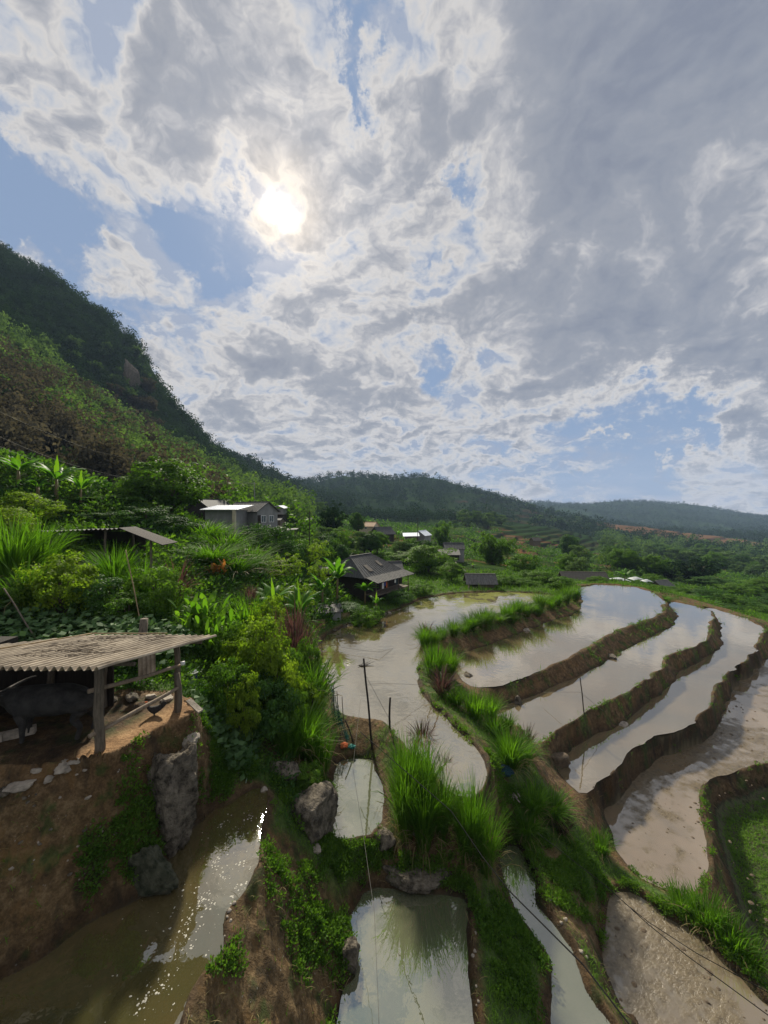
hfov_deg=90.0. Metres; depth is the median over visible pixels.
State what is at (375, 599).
banana plant
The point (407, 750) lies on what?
grass clump
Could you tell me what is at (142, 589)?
grass clump
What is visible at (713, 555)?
tree
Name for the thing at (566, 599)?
grass clump
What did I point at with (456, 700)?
grass clump
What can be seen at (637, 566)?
tree
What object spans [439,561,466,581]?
tree
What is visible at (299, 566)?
tree
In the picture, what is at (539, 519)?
tree
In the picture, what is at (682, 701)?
paddy water
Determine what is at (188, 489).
tree
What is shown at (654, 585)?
bush
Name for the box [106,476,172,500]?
tree
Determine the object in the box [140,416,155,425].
bamboo clump
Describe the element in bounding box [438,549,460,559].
lean to
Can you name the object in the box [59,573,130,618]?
bush
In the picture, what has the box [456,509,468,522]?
tree
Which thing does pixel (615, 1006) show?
cable
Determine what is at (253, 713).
bush
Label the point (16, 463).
banana plant
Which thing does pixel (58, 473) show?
banana plant
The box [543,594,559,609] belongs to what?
grass clump
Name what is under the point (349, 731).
stick
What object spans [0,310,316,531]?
slope bamboo
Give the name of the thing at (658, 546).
tree
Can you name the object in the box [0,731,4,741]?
block
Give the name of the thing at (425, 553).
tree
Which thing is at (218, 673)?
bush
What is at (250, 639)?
bush
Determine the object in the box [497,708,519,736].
grass clump
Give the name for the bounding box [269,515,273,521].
window
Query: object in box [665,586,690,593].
bush
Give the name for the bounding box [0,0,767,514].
sky
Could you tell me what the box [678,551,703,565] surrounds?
tree
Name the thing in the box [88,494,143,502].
bush
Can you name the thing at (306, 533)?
tree
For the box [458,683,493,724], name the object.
grass clump
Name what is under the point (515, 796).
dry sticks
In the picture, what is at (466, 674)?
rock
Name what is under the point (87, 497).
bush
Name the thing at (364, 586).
banana plant
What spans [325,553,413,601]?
stilt house
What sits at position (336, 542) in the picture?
bush
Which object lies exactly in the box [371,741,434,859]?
grass clump
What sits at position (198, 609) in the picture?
broad leaved plant
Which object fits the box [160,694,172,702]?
rock
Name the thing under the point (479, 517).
tree
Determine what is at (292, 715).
bush
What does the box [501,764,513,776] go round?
net bundle
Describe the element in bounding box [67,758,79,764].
rock
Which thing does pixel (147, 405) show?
bamboo clump
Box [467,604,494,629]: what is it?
grass clump
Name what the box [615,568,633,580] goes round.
banana plant
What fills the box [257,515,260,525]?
door
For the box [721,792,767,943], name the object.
seedlings
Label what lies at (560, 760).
rock
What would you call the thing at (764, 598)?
bush
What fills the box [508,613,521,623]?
grass clump
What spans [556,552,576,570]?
tree
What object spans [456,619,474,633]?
grass clump
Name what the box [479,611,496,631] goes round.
grass clump
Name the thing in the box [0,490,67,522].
bush
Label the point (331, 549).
bush
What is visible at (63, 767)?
rock
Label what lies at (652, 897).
bund weeds
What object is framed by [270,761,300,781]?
rock
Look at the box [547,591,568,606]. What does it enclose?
grass clump
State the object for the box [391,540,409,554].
tree
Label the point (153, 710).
hen
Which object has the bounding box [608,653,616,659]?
rock
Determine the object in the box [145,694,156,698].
rock
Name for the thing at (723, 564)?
tree
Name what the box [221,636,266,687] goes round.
bush
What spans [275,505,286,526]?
lookout hut
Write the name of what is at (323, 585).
banana plant
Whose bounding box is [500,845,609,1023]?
ditch water
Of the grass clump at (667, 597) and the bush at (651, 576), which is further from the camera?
the bush at (651, 576)
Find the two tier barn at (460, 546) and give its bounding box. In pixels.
[443,542,464,561]
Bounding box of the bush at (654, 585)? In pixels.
[646,584,667,587]
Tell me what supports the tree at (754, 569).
on the ground at (274, 993)
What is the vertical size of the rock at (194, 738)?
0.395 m
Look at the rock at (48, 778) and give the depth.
7.92 m
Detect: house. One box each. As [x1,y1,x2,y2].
[183,498,230,518]
[200,505,253,540]
[233,501,280,536]
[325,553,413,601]
[359,522,379,533]
[370,526,395,541]
[387,561,403,583]
[416,530,431,540]
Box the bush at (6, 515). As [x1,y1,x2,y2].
[0,506,42,538]
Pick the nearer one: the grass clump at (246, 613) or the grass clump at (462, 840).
the grass clump at (462, 840)
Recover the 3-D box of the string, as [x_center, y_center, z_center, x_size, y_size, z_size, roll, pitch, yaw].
[-0.633,8.186,10.580,0.394,2.959,6.845,0,0,-7]
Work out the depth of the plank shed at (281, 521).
53.60 m
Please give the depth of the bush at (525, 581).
46.15 m
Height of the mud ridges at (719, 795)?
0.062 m
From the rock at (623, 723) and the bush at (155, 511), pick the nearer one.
the rock at (623, 723)
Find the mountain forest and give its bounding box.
[0,241,304,493]
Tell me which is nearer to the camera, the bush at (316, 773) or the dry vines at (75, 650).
the dry vines at (75, 650)
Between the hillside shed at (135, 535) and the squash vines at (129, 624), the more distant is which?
the hillside shed at (135, 535)
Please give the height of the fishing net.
1.830 m
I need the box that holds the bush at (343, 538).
[331,531,351,547]
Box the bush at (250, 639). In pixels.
[217,613,291,695]
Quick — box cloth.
[340,742,347,748]
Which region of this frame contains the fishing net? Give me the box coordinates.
[330,686,349,741]
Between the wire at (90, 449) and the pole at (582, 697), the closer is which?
the pole at (582, 697)
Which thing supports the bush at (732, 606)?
on the ground at (274, 993)
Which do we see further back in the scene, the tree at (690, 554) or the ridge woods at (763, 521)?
the ridge woods at (763, 521)
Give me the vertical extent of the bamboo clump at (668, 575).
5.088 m
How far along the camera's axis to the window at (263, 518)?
50.63 m
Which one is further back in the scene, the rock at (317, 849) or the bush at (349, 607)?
the bush at (349, 607)
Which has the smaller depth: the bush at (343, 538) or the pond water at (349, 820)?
the pond water at (349, 820)
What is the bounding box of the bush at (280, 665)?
[253,640,307,722]
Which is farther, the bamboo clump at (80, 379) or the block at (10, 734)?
the bamboo clump at (80, 379)
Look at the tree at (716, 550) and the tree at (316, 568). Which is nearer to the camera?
the tree at (316, 568)
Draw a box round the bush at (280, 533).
[249,522,307,557]
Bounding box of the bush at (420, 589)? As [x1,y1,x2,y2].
[407,583,435,595]
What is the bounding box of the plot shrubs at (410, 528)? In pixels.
[304,512,766,616]
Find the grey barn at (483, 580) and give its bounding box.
[463,573,497,588]
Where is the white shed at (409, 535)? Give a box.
[403,533,419,540]
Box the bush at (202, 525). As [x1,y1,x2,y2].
[173,521,218,532]
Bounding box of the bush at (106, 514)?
[69,512,127,519]
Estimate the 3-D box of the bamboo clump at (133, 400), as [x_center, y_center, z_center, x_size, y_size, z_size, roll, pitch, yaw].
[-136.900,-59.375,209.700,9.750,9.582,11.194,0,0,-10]
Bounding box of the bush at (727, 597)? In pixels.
[709,592,744,605]
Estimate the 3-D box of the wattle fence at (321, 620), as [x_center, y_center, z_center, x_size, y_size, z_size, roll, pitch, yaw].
[-4.856,8.263,28.219,1.083,0.700,0.054,0,0,-25]
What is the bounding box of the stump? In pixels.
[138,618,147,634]
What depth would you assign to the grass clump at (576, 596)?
41.84 m
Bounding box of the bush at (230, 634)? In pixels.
[207,620,246,661]
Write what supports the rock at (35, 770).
on the ground at (274, 993)
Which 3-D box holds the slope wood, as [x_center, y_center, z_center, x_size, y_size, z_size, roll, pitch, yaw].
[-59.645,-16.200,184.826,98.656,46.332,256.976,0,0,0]
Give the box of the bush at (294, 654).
[283,647,308,682]
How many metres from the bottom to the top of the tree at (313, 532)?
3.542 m
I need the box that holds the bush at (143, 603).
[94,589,162,619]
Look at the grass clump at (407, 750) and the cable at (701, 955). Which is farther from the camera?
the grass clump at (407, 750)
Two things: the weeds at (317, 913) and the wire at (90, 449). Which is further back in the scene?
the wire at (90, 449)
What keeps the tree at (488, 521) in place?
on the ground at (274, 993)
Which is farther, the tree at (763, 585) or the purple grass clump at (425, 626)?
the tree at (763, 585)
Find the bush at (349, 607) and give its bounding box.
[338,601,363,613]
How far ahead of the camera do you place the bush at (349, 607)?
32.68 m
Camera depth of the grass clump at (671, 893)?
12.33 m
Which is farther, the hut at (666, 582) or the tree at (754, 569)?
the tree at (754, 569)
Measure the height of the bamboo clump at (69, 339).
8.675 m
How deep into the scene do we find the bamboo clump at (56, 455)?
66.30 m
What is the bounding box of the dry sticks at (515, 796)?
[509,793,519,802]
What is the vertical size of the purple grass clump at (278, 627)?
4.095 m
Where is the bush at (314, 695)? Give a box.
[301,682,326,720]
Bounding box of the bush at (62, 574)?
[6,550,112,617]
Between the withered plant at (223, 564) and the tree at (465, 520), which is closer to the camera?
the withered plant at (223, 564)
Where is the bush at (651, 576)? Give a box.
[638,574,668,582]
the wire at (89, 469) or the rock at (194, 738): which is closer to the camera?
the rock at (194, 738)
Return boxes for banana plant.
[0,453,43,486]
[27,456,85,500]
[27,474,51,497]
[63,470,99,505]
[255,578,295,602]
[281,579,322,626]
[307,572,336,604]
[322,557,356,602]
[354,581,377,603]
[369,592,384,610]
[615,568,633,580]
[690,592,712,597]
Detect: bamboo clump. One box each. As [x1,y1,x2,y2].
[3,336,28,349]
[26,450,48,458]
[31,336,48,348]
[35,335,60,346]
[38,453,67,462]
[56,445,71,457]
[58,459,80,469]
[62,333,84,349]
[76,377,90,386]
[87,360,102,373]
[90,409,113,422]
[104,391,117,401]
[105,382,124,397]
[121,386,138,396]
[123,394,143,409]
[127,406,148,417]
[132,345,145,357]
[138,370,152,377]
[138,397,157,416]
[139,394,157,404]
[140,377,156,392]
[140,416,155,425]
[312,500,348,530]
[431,521,454,546]
[471,531,518,564]
[658,563,687,578]
[659,555,738,583]
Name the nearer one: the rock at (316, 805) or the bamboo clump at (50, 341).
the rock at (316, 805)
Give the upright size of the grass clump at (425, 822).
3.081 m
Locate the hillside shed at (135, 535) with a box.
[35,526,177,567]
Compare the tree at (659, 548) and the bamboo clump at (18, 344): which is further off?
the tree at (659, 548)
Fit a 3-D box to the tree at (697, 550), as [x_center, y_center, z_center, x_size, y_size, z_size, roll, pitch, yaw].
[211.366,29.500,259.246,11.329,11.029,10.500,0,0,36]
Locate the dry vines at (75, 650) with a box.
[14,634,176,656]
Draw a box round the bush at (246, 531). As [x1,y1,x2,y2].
[237,524,268,546]
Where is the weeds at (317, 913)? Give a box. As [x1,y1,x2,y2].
[71,702,767,1023]
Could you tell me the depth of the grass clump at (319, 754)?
13.36 m
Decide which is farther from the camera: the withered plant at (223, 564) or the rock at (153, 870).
the withered plant at (223, 564)
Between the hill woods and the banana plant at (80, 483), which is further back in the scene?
the hill woods
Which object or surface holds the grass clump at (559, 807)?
on the ground at (274, 993)
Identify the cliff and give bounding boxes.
[123,359,139,388]
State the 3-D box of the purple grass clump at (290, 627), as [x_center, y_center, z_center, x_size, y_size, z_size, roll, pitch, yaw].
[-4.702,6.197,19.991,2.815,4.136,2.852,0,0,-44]
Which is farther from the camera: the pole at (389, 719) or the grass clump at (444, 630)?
the grass clump at (444, 630)
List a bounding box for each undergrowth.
[0,448,350,832]
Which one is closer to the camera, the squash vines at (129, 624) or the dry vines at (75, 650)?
the dry vines at (75, 650)
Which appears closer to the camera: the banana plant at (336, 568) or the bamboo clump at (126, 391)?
the banana plant at (336, 568)
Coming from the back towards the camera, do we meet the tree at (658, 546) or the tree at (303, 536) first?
the tree at (658, 546)
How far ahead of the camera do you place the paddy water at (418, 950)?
8.87 m
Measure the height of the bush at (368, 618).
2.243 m
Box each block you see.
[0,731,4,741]
[2,724,36,741]
[186,698,202,713]
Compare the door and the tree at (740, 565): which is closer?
the door
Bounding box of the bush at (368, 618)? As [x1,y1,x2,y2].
[350,605,384,627]
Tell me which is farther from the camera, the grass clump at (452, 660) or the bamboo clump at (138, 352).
the bamboo clump at (138, 352)
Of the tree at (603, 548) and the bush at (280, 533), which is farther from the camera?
the tree at (603, 548)
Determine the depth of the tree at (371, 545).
69.95 m
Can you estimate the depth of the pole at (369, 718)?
15.27 m
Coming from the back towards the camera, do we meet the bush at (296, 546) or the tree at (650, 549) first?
the tree at (650, 549)
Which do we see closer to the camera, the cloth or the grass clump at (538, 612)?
the cloth
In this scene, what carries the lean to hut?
on the ground at (274, 993)
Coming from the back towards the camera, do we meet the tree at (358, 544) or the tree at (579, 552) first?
the tree at (579, 552)
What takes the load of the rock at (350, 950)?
on the ground at (274, 993)
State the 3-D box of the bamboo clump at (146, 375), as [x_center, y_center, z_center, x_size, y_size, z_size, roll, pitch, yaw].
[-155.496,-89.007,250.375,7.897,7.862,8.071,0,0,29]
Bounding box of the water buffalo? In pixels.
[0,676,103,743]
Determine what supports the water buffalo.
on the ground at (274, 993)
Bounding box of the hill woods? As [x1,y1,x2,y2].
[267,462,767,559]
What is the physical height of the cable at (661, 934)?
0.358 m
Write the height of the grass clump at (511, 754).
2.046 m
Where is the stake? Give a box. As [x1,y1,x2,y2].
[3,588,34,638]
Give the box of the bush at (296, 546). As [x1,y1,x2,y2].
[275,538,310,569]
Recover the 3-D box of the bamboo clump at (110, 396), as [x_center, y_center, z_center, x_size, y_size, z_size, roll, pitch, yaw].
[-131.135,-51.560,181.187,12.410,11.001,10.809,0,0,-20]
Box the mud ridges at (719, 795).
[610,704,767,878]
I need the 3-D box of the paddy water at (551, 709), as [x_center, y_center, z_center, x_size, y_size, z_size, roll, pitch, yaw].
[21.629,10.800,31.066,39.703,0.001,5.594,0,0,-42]
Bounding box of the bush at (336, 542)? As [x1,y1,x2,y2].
[325,537,340,545]
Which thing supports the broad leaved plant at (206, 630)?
on the ground at (274, 993)
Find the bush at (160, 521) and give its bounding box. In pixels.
[136,515,197,532]
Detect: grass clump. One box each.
[0,507,74,581]
[0,554,87,617]
[3,507,85,574]
[65,537,155,591]
[104,557,174,599]
[153,554,211,600]
[168,541,268,568]
[169,518,250,541]
[185,527,267,553]
[188,549,269,578]
[217,594,257,610]
[218,590,281,630]
[228,539,293,573]
[239,582,259,602]
[246,552,286,581]
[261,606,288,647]
[264,715,314,762]
[267,688,353,772]
[278,593,323,658]
[283,632,306,659]
[286,619,325,673]
[293,658,333,707]
[298,650,350,710]
[302,711,345,779]
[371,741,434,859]
[376,716,442,833]
[388,751,459,866]
[397,731,457,803]
[405,716,438,744]
[409,620,438,648]
[416,620,435,632]
[416,661,462,704]
[416,760,466,855]
[417,640,452,677]
[423,625,445,645]
[430,622,452,642]
[434,750,453,769]
[438,641,473,682]
[440,681,471,708]
[440,784,490,873]
[441,615,468,638]
[443,764,510,883]
[455,609,487,631]
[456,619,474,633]
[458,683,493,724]
[462,795,520,905]
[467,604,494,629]
[470,683,510,722]
[476,716,551,783]
[479,605,498,624]
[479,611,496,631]
[479,708,513,736]
[492,610,510,625]
[496,600,519,622]
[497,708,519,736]
[503,596,525,621]
[505,800,550,850]
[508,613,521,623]
[508,727,550,772]
[515,776,557,830]
[516,597,540,618]
[516,722,542,753]
[526,588,556,613]
[526,602,543,613]
[526,776,590,839]
[533,606,545,616]
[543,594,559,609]
[546,807,579,844]
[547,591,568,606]
[551,580,577,604]
[564,581,587,601]
[584,823,623,866]
[655,871,707,929]
[660,594,677,600]
[675,880,739,949]
[691,889,765,975]
[722,924,767,981]
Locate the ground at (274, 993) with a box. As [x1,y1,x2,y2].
[0,257,767,1023]
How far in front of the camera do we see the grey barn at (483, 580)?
44.72 m
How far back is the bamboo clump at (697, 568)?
98.41 m
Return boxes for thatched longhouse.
[557,571,608,580]
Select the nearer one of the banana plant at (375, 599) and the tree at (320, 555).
the banana plant at (375, 599)
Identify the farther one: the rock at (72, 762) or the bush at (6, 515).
the bush at (6, 515)
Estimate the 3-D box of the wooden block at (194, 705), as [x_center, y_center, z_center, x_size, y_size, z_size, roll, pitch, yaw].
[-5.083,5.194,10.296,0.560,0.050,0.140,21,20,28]
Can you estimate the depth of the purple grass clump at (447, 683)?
19.11 m
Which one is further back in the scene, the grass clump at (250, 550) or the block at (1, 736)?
the grass clump at (250, 550)
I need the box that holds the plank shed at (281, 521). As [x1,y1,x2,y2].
[278,517,284,529]
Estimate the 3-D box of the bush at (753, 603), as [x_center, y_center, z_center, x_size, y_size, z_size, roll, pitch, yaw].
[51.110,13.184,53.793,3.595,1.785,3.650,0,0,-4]
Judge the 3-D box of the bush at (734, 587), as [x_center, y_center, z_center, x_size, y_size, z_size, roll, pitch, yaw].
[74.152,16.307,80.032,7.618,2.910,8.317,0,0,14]
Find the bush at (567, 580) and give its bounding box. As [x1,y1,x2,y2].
[540,575,578,589]
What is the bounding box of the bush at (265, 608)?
[248,593,286,644]
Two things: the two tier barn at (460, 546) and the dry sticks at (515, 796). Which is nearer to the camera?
the dry sticks at (515, 796)
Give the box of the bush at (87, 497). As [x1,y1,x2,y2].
[71,497,106,500]
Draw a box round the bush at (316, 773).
[294,760,323,790]
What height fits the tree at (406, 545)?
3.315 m
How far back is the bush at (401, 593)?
36.66 m
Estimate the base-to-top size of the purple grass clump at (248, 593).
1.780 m
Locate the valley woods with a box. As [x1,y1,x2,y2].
[572,528,767,581]
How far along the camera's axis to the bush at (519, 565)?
60.99 m
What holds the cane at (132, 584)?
on the ground at (274, 993)
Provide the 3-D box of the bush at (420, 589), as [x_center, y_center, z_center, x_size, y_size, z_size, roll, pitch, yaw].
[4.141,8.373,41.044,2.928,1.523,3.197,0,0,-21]
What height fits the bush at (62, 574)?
3.208 m
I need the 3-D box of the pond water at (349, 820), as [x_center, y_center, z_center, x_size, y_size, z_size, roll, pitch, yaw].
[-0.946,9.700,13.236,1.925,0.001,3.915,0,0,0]
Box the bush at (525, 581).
[507,577,542,585]
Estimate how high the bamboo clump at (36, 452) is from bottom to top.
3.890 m
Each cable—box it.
[360,732,629,1023]
[538,833,767,1014]
[629,906,767,991]
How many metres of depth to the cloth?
15.36 m
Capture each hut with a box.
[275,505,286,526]
[312,565,329,577]
[313,603,342,620]
[529,537,541,545]
[652,579,674,588]
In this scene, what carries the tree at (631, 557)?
on the ground at (274, 993)
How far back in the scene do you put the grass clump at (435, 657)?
21.51 m
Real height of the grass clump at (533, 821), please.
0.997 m
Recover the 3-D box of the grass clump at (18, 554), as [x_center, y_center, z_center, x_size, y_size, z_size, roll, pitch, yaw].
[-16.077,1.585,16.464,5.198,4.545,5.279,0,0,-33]
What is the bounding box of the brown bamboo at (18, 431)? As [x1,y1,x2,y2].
[0,332,236,506]
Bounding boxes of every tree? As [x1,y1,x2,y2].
[99,341,113,354]
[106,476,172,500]
[125,455,214,514]
[266,552,304,578]
[279,583,316,612]
[291,526,308,536]
[292,533,313,541]
[295,539,332,565]
[303,526,317,536]
[307,560,335,590]
[313,526,336,538]
[314,502,328,513]
[314,548,327,560]
[317,535,336,546]
[322,540,334,549]
[323,533,340,547]
[331,527,349,537]
[335,544,350,560]
[347,538,355,548]
[349,512,365,530]
[353,531,371,552]
[359,533,380,551]
[373,530,390,553]
[385,550,410,559]
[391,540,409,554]
[397,542,415,551]
[402,545,456,574]
[411,540,437,551]
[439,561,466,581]
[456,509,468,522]
[458,513,472,526]
[466,511,476,525]
[472,510,482,524]
[481,513,496,528]
[485,511,497,519]
[495,514,507,524]
[536,515,543,523]
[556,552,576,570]
[558,534,581,553]
[565,555,589,571]
[568,545,591,563]
[598,547,618,560]
[600,535,615,544]
[606,548,627,570]
[611,548,640,568]
[631,551,642,570]
[638,554,672,575]
[643,544,658,555]
[653,543,670,549]
[657,546,668,558]
[660,549,674,557]
[663,548,688,563]
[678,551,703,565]
[687,547,705,556]
[687,576,735,585]
[700,551,728,566]
[707,547,725,552]
[716,560,730,570]
[719,551,734,568]
[721,550,736,557]
[729,561,747,571]
[730,554,751,567]
[739,577,767,591]
[740,553,754,560]
[744,563,765,576]
[746,561,761,572]
[749,557,767,571]
[756,555,767,562]
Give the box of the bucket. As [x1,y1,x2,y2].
[188,670,197,679]
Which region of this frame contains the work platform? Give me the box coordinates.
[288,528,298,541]
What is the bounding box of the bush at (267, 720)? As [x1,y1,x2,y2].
[234,665,299,741]
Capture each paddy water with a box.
[337,887,473,1023]
[453,585,664,686]
[497,602,713,741]
[558,608,763,792]
[602,892,767,1023]
[604,660,767,892]
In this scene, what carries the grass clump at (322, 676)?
on the ground at (274, 993)
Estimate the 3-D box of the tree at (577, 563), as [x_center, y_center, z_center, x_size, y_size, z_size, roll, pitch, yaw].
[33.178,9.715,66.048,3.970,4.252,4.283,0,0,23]
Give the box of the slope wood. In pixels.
[1,387,317,535]
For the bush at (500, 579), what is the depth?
46.36 m
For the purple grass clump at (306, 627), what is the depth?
19.82 m
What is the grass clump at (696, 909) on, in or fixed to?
on the ground at (274, 993)
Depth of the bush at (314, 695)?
15.64 m
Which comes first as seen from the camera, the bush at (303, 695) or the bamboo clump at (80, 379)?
the bush at (303, 695)
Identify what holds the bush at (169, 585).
on the ground at (274, 993)
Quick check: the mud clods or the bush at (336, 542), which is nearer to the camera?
the mud clods
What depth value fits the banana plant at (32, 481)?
28.88 m
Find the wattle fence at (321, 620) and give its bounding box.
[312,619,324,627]
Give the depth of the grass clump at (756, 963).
10.80 m
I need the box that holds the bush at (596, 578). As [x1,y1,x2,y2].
[586,576,609,582]
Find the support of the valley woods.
on the ground at (274, 993)
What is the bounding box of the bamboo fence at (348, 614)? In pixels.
[342,611,349,619]
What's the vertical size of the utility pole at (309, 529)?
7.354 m
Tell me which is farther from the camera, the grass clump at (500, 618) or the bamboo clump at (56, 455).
the bamboo clump at (56, 455)
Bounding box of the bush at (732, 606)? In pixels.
[715,602,744,609]
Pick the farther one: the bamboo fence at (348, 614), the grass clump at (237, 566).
the bamboo fence at (348, 614)
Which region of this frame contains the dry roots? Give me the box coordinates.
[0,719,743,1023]
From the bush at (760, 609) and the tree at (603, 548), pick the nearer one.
the bush at (760, 609)
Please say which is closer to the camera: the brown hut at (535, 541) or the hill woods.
the brown hut at (535, 541)
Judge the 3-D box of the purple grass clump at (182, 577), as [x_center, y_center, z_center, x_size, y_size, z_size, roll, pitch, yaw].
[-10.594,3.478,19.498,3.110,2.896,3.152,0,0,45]
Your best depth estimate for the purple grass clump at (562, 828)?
13.68 m
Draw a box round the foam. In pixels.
[105,810,261,1022]
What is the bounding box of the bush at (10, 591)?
[0,575,45,611]
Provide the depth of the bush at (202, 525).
33.67 m
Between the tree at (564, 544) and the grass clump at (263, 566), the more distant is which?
the tree at (564, 544)
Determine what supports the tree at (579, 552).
on the ground at (274, 993)
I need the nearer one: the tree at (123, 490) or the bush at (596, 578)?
the tree at (123, 490)
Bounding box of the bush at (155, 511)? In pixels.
[98,506,175,522]
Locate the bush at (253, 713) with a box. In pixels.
[222,670,262,741]
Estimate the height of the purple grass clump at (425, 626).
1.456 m
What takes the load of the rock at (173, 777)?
on the ground at (274, 993)
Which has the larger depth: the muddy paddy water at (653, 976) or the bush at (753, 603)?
the bush at (753, 603)
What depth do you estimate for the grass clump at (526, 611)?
34.43 m
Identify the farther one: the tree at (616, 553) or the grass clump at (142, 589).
the tree at (616, 553)
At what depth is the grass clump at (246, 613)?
20.55 m
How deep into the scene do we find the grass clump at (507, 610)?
32.74 m
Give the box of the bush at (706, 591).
[687,587,723,599]
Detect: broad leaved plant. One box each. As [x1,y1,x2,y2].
[166,592,216,624]
[173,608,217,635]
[184,590,231,631]
[200,616,233,660]
[212,602,246,639]
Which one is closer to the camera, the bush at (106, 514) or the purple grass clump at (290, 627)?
the purple grass clump at (290, 627)
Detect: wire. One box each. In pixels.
[1,412,244,481]
[1,437,251,483]
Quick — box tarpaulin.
[628,577,643,579]
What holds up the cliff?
on the ground at (274, 993)
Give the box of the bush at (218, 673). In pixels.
[195,656,254,716]
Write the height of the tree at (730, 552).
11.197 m
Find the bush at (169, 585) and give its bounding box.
[116,566,190,617]
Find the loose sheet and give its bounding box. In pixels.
[138,654,155,675]
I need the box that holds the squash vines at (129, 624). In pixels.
[0,592,261,780]
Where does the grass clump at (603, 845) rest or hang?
on the ground at (274, 993)
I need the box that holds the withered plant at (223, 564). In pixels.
[205,559,233,575]
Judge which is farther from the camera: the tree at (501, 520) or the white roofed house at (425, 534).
the tree at (501, 520)
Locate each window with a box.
[261,515,265,522]
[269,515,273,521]
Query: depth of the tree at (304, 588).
26.53 m
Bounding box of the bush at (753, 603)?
[731,598,765,610]
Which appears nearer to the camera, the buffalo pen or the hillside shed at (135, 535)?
the buffalo pen
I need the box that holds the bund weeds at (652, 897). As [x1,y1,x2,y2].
[392,583,767,950]
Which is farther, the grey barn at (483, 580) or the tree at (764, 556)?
the tree at (764, 556)
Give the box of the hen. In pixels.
[145,701,166,715]
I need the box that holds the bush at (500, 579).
[496,574,516,585]
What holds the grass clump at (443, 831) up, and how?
on the ground at (274, 993)
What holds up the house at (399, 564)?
on the ground at (274, 993)
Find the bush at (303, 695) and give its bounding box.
[272,687,309,733]
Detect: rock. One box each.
[0,786,9,796]
[2,779,36,792]
[30,768,41,773]
[43,775,54,783]
[54,759,71,774]
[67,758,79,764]
[125,692,138,701]
[127,844,178,896]
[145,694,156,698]
[147,740,198,858]
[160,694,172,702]
[182,732,199,746]
[261,786,267,791]
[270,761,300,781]
[291,780,338,844]
[313,842,320,853]
[342,936,359,974]
[371,824,395,852]
[382,865,451,893]
[464,671,472,676]
[515,695,521,704]
[551,752,570,769]
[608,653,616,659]
[619,721,627,726]
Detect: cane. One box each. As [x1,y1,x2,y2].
[0,633,166,648]
[125,550,139,620]
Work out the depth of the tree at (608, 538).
283.24 m
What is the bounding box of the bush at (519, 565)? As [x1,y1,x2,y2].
[505,553,541,571]
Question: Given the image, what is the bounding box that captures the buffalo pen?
[0,634,216,753]
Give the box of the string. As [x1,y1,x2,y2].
[353,699,378,1016]
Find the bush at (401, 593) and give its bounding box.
[385,588,413,603]
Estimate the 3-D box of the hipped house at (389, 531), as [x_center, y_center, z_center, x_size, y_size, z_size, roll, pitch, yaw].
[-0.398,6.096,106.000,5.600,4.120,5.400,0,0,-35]
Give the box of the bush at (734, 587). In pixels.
[714,582,765,595]
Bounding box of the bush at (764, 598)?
[752,592,767,604]
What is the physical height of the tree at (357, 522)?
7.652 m
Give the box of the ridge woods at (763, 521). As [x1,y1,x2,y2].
[512,498,767,529]
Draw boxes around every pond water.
[0,788,269,1023]
[313,592,547,795]
[333,758,383,838]
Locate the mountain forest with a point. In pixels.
(102, 314)
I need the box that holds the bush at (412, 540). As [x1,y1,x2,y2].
[403,537,420,544]
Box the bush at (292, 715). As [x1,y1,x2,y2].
[264,698,299,744]
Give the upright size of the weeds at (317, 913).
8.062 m
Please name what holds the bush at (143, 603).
on the ground at (274, 993)
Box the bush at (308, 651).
[296,636,321,674]
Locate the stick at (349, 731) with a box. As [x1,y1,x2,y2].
[345,720,353,741]
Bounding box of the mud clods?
[608,896,767,1020]
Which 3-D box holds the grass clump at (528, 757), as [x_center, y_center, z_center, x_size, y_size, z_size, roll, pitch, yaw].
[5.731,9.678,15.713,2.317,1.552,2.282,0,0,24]
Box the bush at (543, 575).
[513,569,558,581]
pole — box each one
[309,511,309,556]
[363,658,372,749]
[388,697,390,729]
[580,678,584,714]
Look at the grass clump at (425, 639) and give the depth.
25.81 m
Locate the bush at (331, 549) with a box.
[321,545,334,560]
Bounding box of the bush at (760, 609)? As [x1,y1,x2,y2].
[742,605,767,614]
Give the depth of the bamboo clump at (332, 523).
83.10 m
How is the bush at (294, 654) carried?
on the ground at (274, 993)
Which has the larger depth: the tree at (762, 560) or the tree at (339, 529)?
the tree at (762, 560)
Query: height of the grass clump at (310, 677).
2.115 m
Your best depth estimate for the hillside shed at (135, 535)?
23.29 m
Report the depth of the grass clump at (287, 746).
12.72 m
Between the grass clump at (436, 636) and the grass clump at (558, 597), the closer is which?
the grass clump at (436, 636)
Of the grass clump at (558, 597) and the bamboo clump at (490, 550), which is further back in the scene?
the bamboo clump at (490, 550)
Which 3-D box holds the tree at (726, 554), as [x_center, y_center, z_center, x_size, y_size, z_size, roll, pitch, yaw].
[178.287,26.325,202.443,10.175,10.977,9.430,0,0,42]

